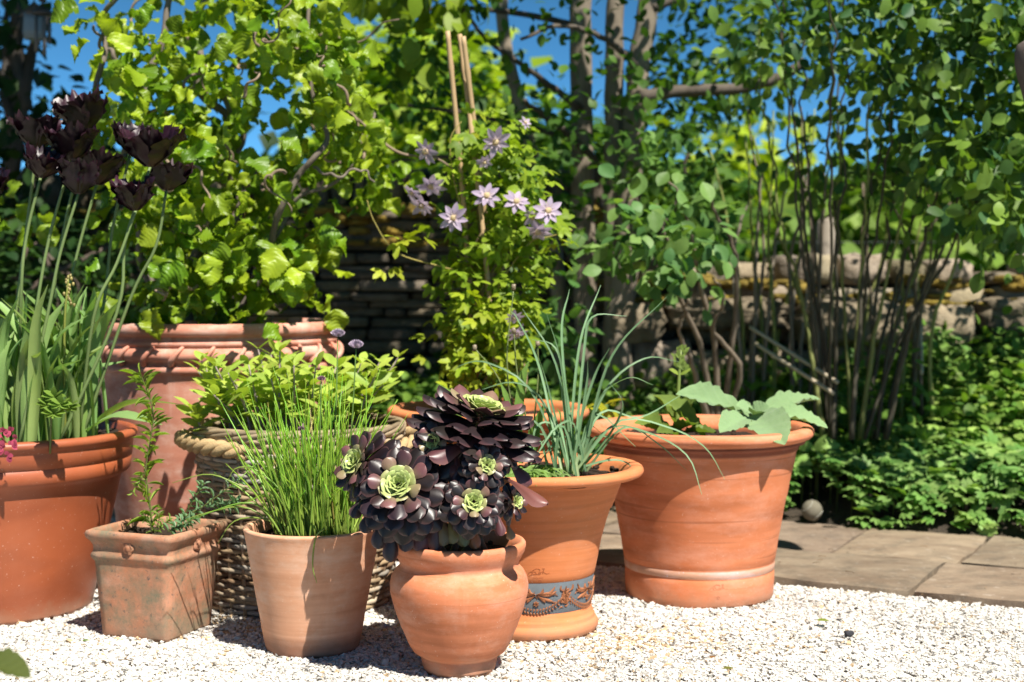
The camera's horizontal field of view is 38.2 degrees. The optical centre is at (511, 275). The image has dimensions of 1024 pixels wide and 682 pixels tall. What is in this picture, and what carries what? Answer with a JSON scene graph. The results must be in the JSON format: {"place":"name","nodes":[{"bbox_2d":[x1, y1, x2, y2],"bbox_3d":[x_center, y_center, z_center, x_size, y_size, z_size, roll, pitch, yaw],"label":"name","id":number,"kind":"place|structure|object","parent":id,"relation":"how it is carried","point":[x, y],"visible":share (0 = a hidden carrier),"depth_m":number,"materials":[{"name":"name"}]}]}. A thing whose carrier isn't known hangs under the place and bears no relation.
{"place":"outdoors","nodes":[
{"label":"outdoors","id":0,"kind":"place"},
{"bbox_2d":[0,0,1015,192],"label":"sky","id":1,"kind":"structure","parent":0,"point":[60,54],"materials":[{"name":"blue"}]},
{"bbox_2d":[0,517,1023,681],"bbox_3d":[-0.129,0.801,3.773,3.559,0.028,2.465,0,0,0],"label":"gravel","id":2,"kind":"structure","parent":0,"point":[873,636],"depth_m":3.17,"materials":[{"name":"white gravel"}]},
{"bbox_2d":[0,647,30,677],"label":"edge plant","id":3,"kind":"object","parent":2,"relation":"on","point":[13,663],"visible":1,"depth_m":1.88,"materials":[{"name":"green plant"}]},
{"bbox_2d":[0,419,137,624],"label":"wide pot","id":4,"kind":"object","parent":2,"relation":"on","point":[57,502],"visible":0.78,"depth_m":3.40,"materials":[{"name":"orange ceramic"}]},
{"bbox_2d":[0,165,10,195],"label":"tulip","id":5,"kind":"object","parent":4,"relation":"in","point":[4,177],"visible":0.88,"depth_m":3.50,"materials":[{"name":"purple plant"}]},
{"bbox_2d":[0,426,17,462],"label":"pink flower","id":6,"kind":"object","parent":4,"relation":"in","point":[7,434],"visible":0.98,"depth_m":3.23,"materials":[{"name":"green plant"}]},
{"bbox_2d":[0,109,64,442],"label":"tulip","id":7,"kind":"object","parent":4,"relation":"on","point":[29,129],"depth_m":3.44,"materials":[{"name":"green plant"}]},
{"bbox_2d":[0,157,99,441],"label":"tulip","id":8,"kind":"object","parent":4,"relation":"on","point":[78,177],"depth_m":3.37,"materials":[{"name":"green plant"}]},
{"bbox_2d":[0,81,107,436],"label":"tulip","id":9,"kind":"object","parent":4,"relation":"on","point":[88,110],"depth_m":3.55,"materials":[{"name":"plant"}]},
{"bbox_2d":[14,141,100,440],"bbox_3d":[-1.104,0.052,3.443,0.333,0.727,0.233,0,0,0],"label":"tulip","id":10,"kind":"object","parent":4,"relation":"on","point":[41,163],"depth_m":3.40,"materials":[{"name":"green plant"}]},
{"bbox_2d":[36,386,80,453],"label":"leafy sprig","id":11,"kind":"object","parent":4,"relation":"on","point":[51,403],"visible":1,"depth_m":3.27,"materials":[{"name":"green plant"}]},
{"bbox_2d":[10,146,125,366],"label":"tulip","id":12,"kind":"object","parent":4,"relation":"on","point":[109,164],"depth_m":3.55,"materials":[{"name":"plant"}]},
{"bbox_2d":[63,274,75,438],"bbox_3d":[-1.031,0.198,3.420,0.026,0.405,0.068,0,0,-35],"label":"seed spike","id":13,"kind":"object","parent":4,"relation":"in","point":[68,288],"visible":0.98,"depth_m":3.40,"materials":[{"name":"green plant"}]},
{"bbox_2d":[0,122,186,440],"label":"tulip","id":14,"kind":"object","parent":4,"relation":"in","point":[153,147],"visible":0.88,"depth_m":3.41,"materials":[{"name":"green plant"}]},
{"bbox_2d":[6,120,183,433],"bbox_3d":[-1.048,0.028,3.473,0.580,0.775,0.191,0,0,-12],"label":"tulip","id":15,"kind":"object","parent":4,"relation":"on","point":[76,142],"depth_m":3.45,"materials":[{"name":"green plant"}]},
{"bbox_2d":[61,119,151,434],"bbox_3d":[-0.994,0.017,3.500,0.276,0.797,0.204,0,0,0],"label":"tulip","id":16,"kind":"object","parent":4,"relation":"on","point":[106,317],"depth_m":3.53,"materials":[{"name":"green plant"}]},
{"bbox_2d":[61,175,154,438],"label":"tulip","id":17,"kind":"object","parent":4,"relation":"in","point":[134,195],"visible":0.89,"depth_m":3.39,"materials":[{"name":"green plant"}]},
{"bbox_2d":[42,158,196,437],"bbox_3d":[-0.934,0.058,3.506,0.356,0.714,0.205,0,0,-26],"label":"tulip","id":18,"kind":"object","parent":4,"relation":"in","point":[170,176],"visible":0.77,"depth_m":3.49,"materials":[{"name":"green plant"}]},
{"bbox_2d":[85,515,227,641],"bbox_3d":[-0.800,0.681,3.340,0.234,0.238,0.234,0,0,22],"label":"square pot","id":19,"kind":"object","parent":2,"relation":"on","point":[158,586],"visible":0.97,"depth_m":3.26,"materials":[{"name":"ceramic"}]},
{"bbox_2d":[118,363,172,533],"bbox_3d":[-0.821,0.389,3.338,0.103,0.384,0.114,0,0,-40],"label":"tarragon","id":20,"kind":"object","parent":19,"relation":"on","point":[149,411],"visible":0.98,"depth_m":3.34,"materials":[{"name":"green plant"}]},
{"bbox_2d":[163,476,247,533],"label":"trailing sprig","id":21,"kind":"object","parent":19,"relation":"in","point":[192,514],"visible":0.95,"depth_m":3.30,"materials":[{"name":"green plant"}]},
{"bbox_2d":[101,317,343,521],"bbox_3d":[-0.839,0.460,4.220,0.720,0.680,0.714,0,0,0],"label":"huge banded pot","id":22,"kind":"object","parent":2,"relation":"on","point":[169,353],"visible":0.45,"depth_m":3.92,"materials":[{"name":"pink ceramic"}]},
{"bbox_2d":[0,0,456,340],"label":"contorted hazel","id":23,"kind":"object","parent":22,"relation":"in","point":[307,50],"visible":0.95,"depth_m":4.02,"materials":[{"name":"green plant"}]},
{"bbox_2d":[174,412,416,618],"bbox_3d":[-0.514,0.578,3.660,0.632,0.442,0.524,0,0,0],"label":"wicker basket","id":24,"kind":"object","parent":2,"relation":"on","point":[212,448],"visible":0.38,"depth_m":3.47,"materials":[{"name":"wicker"}]},
{"bbox_2d":[174,338,407,431],"bbox_3d":[-0.534,0.282,3.667,0.556,0.257,0.569,0,0,0],"label":"golden sage","id":25,"kind":"object","parent":24,"relation":"on","point":[228,388],"visible":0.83,"depth_m":3.54,"materials":[{"name":"green plant"}]},
{"bbox_2d":[243,517,376,658],"bbox_3d":[-0.429,0.668,3.190,0.297,0.263,0.299,0,0,0],"label":"tapered pot","id":26,"kind":"object","parent":2,"relation":"on","point":[302,613],"visible":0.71,"depth_m":3.08,"materials":[{"name":"ceramic"}]},
{"bbox_2d":[173,328,407,582],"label":"chives","id":27,"kind":"object","parent":26,"relation":"in","point":[324,505],"visible":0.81,"depth_m":3.14,"materials":[{"name":"green plant"}]},
{"bbox_2d":[390,530,527,678],"bbox_3d":[-0.107,0.668,3.010,0.282,0.264,0.283,0,0,0],"label":"terracotta urn","id":28,"kind":"object","parent":2,"relation":"on","point":[459,612],"visible":0.82,"depth_m":2.90,"materials":[{"name":"ceramic"}]},
{"bbox_2d":[334,384,548,561],"bbox_3d":[-0.142,0.398,2.969,0.426,0.355,0.309,0,0,0],"label":"dark succulent","id":29,"kind":"object","parent":28,"relation":"on","point":[406,499],"visible":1,"depth_m":2.89,"materials":[{"name":"purple plant"}]},
{"bbox_2d":[387,398,588,451],"bbox_3d":[-0.066,0.583,4.150,0.566,0.435,0.564,0,0,0],"label":"rimmed pot","id":30,"kind":"object","parent":2,"relation":"on","point":[401,410],"visible":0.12,"depth_m":4.12,"materials":[{"name":"orange ceramic"}]},
{"bbox_2d":[367,102,625,418],"bbox_3d":[-0.036,-0.037,4.138,0.729,0.897,0.550,0,0,0],"label":"clematis","id":31,"kind":"object","parent":30,"relation":"in","point":[465,332],"visible":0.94,"depth_m":4.04,"materials":[{"name":"green plant"}]},
{"bbox_2d":[445,31,477,373],"bbox_3d":[-0.139,-0.199,4.149,0.021,0.959,0.140,0,0,36],"label":"bamboo cane","id":32,"kind":"object","parent":31,"relation":"attached to","point":[453,89],"visible":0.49,"depth_m":4.12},
{"bbox_2d":[457,34,497,373],"bbox_3d":[-0.092,-0.204,4.106,0.020,0.949,0.166,0,0,-43],"label":"bamboo cane","id":33,"kind":"object","parent":31,"relation":"attached to","point":[481,216],"visible":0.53,"depth_m":4.10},
{"bbox_2d":[461,36,493,282],"bbox_3d":[-0.081,-0.184,4.174,0.021,0.961,0.197,0,0,34],"label":"bamboo cane","id":34,"kind":"object","parent":31,"relation":"attached to","point":[467,70],"visible":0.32,"depth_m":4.11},
{"bbox_2d":[448,451,643,642],"bbox_3d":[0.049,0.614,3.370,0.500,0.372,0.501,0,0,0],"label":"flared pot","id":35,"kind":"object","parent":2,"relation":"on","point":[561,533],"visible":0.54,"depth_m":3.23,"materials":[{"name":"orange ceramic"}]},
{"bbox_2d":[440,361,570,477],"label":"strap leaf plant","id":36,"kind":"object","parent":35,"relation":"on","point":[533,471],"visible":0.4,"depth_m":3.42,"materials":[{"name":"green plant"}]},
{"bbox_2d":[453,284,724,493],"bbox_3d":[0.171,0.248,3.381,0.629,0.458,0.350,0,0,0],"label":"blue leaved allium","id":37,"kind":"object","parent":35,"relation":"in","point":[577,458],"visible":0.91,"depth_m":3.36,"materials":[{"name":"green plant"}]},
{"bbox_2d":[590,414,813,608],"bbox_3d":[0.471,0.587,3.730,0.570,0.426,0.569,0,0,0],"label":"round pot","id":38,"kind":"object","parent":2,"relation":"on","point":[686,543],"visible":0.84,"depth_m":3.55,"materials":[{"name":"orange ceramic"}]},
{"bbox_2d":[634,344,716,435],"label":"budding spike plant","id":39,"kind":"object","parent":38,"relation":"on","point":[677,409],"visible":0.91,"depth_m":3.67,"materials":[{"name":"green plant"}]},
{"bbox_2d":[676,381,827,444],"bbox_3d":[0.662,0.329,3.651,0.489,0.137,0.259,0,0,-36],"label":"silver sage","id":40,"kind":"object","parent":38,"relation":"in","point":[776,412],"visible":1,"depth_m":3.64,"materials":[{"name":"green plant"}]},
{"bbox_2d":[844,630,853,636],"bbox_3d":[0.742,0.788,3.262,0.021,0.013,0.014,0,0,-22],"label":"dark pebble","id":41,"kind":"object","parent":2,"relation":"on","point":[849,633],"visible":1,"depth_m":3.26,"materials":[{"name":"stone"}]},
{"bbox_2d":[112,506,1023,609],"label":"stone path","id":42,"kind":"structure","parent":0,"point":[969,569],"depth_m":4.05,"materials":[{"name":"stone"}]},
{"bbox_2d":[20,529,1021,679],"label":"leaf litter","id":43,"kind":"object","parent":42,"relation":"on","point":[605,625],"visible":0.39,"depth_m":3.35,"materials":[{"name":"brown plant"}]},
{"bbox_2d":[801,499,822,520],"bbox_3d":[0.953,0.745,4.700,0.068,0.068,0.066,0,0,0],"label":"stone ball","id":44,"kind":"object","parent":42,"relation":"on","point":[811,510],"visible":1,"depth_m":4.68,"materials":[{"name":"stone"}]},
{"bbox_2d":[613,402,1023,540],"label":"garden bed","id":45,"kind":"object","parent":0,"point":[830,515],"depth_m":4.74,"materials":[{"name":"soil"}]},
{"bbox_2d":[0,0,120,296],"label":"dark tree","id":46,"kind":"object","parent":45,"relation":"on","point":[19,73],"visible":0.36,"depth_m":6.27,"materials":[{"name":"green plant"}]},
{"bbox_2d":[19,0,41,40],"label":"hanging lantern","id":47,"kind":"object","parent":46,"relation":"hanging from","point":[28,23],"visible":0.67,"depth_m":5.76,"materials":[{"name":"glass"}]},
{"bbox_2d":[32,0,51,55],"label":"wind chime","id":48,"kind":"object","parent":46,"relation":"hanging from","point":[43,12],"visible":0.99,"depth_m":5.57,"materials":[{"name":"metal"}]},
{"bbox_2d":[0,190,157,335],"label":"dark shrub","id":49,"kind":"object","parent":45,"relation":"on","point":[32,269],"visible":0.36,"depth_m":5.56,"materials":[{"name":"green plant"}]},
{"bbox_2d":[0,162,603,416],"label":"dry stone wall","id":50,"kind":"structure","parent":45,"relation":"on","point":[392,313],"depth_m":6.26,"materials":[{"name":"grey stone"}]},
{"bbox_2d":[344,345,601,454],"bbox_3d":[-1.383,0.560,6.165,3.897,0.624,1.124,0,0,18],"label":"ground cover","id":51,"kind":"object","parent":45,"relation":"on","point":[439,369],"visible":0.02,"depth_m":6.00,"materials":[{"name":"green plant"}]},
{"bbox_2d":[345,0,841,413],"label":"multi stemmed tree","id":52,"kind":"object","parent":45,"relation":"on","point":[454,18],"visible":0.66,"depth_m":5.61,"materials":[{"name":"green plant"}]},
{"bbox_2d":[511,87,745,414],"bbox_3d":[0.332,-0.061,4.769,0.870,1.154,1.074,0,0,0],"label":"young shrub","id":53,"kind":"object","parent":45,"relation":"on","point":[672,258],"visible":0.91,"depth_m":4.61,"materials":[{"name":"green plant"}]},
{"bbox_2d":[333,305,1023,474],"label":"undergrowth","id":54,"kind":"object","parent":45,"relation":"on","point":[407,391],"visible":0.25,"depth_m":5.34,"materials":[{"name":"green plant"}]},
{"bbox_2d":[919,326,923,374],"bbox_3d":[1.470,0.218,5.325,0.014,0.266,0.267,0,0,14],"label":"garden cane","id":55,"kind":"object","parent":54,"relation":"on","point":[921,358],"visible":0.5,"depth_m":5.25,"materials":[{"name":"brown wood"}]},
{"bbox_2d":[674,217,846,254],"bbox_3d":[2.112,0.254,7.599,5.000,1.111,0.101,0,0,0],"label":"fence post","id":56,"kind":"object","parent":45,"relation":"on","point":[826,246],"visible":0.12,"depth_m":7.56,"materials":[{"name":"grey wood"}]},
{"bbox_2d":[566,252,1023,402],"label":"dry stone wall","id":57,"kind":"structure","parent":45,"relation":"on","point":[961,307],"depth_m":5.67,"materials":[{"name":"beige stone"}]},
{"bbox_2d":[567,327,1023,541],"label":"ground cover","id":58,"kind":"object","parent":45,"relation":"on","point":[993,460],"visible":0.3,"depth_m":4.85,"materials":[{"name":"green plant"}]},
{"bbox_2d":[642,0,1023,439],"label":"tall shrub","id":59,"kind":"object","parent":45,"relation":"on","point":[971,29],"visible":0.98,"depth_m":4.68,"materials":[{"name":"green plant"}]},
{"bbox_2d":[748,325,838,384],"bbox_3d":[0.953,0.267,5.025,0.361,0.188,0.013,0,0,45],"label":"garden cane","id":60,"kind":"object","parent":59,"relation":"attached to","point":[788,351],"visible":0.95,"depth_m":5.03,"materials":[{"name":"brown wood"}]},
{"bbox_2d":[754,342,834,394],"bbox_3d":[0.946,0.310,4.975,0.013,0.165,0.336,0,0,-41],"label":"garden cane","id":61,"kind":"object","parent":59,"relation":"attached to","point":[796,369],"visible":1,"depth_m":4.96,"materials":[{"name":"brown wood"}]},
{"bbox_2d":[710,107,959,430],"bbox_3d":[1.178,-0.022,5.338,0.876,1.229,0.556,0,0,26],"label":"bare stem thicket","id":62,"kind":"object","parent":45,"relation":"on","point":[791,298],"visible":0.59,"depth_m":5.34,"materials":[{"name":"brown plant"}]},
{"bbox_2d":[1015,41,1023,100],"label":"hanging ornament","id":63,"kind":"object","parent":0,"point":[1019,59],"visible":1,"depth_m":3.59,"materials":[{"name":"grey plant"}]},
{"label":"ground","id":64,"kind":"structure","parent":0,"visible":0},
{"bbox_2d":[0,102,416,178],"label":"leafy tree","id":65,"kind":"object","parent":64,"relation":"on","point":[273,141],"visible":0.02,"depth_m":9.71,"materials":[{"name":"green plant"}]},
{"bbox_2d":[278,13,563,174],"bbox_3d":[-0.784,-0.749,10.915,2.465,3.116,3.376,0,0,0],"label":"leafy tree","id":66,"kind":"object","parent":64,"relation":"on","point":[478,59],"visible":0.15,"depth_m":10.50,"materials":[{"name":"green plant"}]},
{"bbox_2d":[405,93,809,265],"bbox_3d":[0.586,-0.317,9.951,2.973,2.244,3.284,0,0,0],"label":"leafy tree","id":67,"kind":"object","parent":64,"relation":"on","point":[743,245],"visible":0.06,"depth_m":9.21,"materials":[{"name":"green plant"}]},
{"bbox_2d":[652,74,822,261],"bbox_3d":[2.132,-0.383,13.368,2.796,2.392,3.911,0,0,0],"label":"leafy tree","id":68,"kind":"object","parent":64,"relation":"on","point":[739,149],"visible":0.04,"depth_m":12.17,"materials":[{"name":"green plant"}]},
{"bbox_2d":[741,104,1023,283],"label":"leafy tree","id":69,"kind":"object","parent":64,"relation":"on","point":[852,221],"visible":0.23,"depth_m":9.90,"materials":[{"name":"green plant"}]}
]}

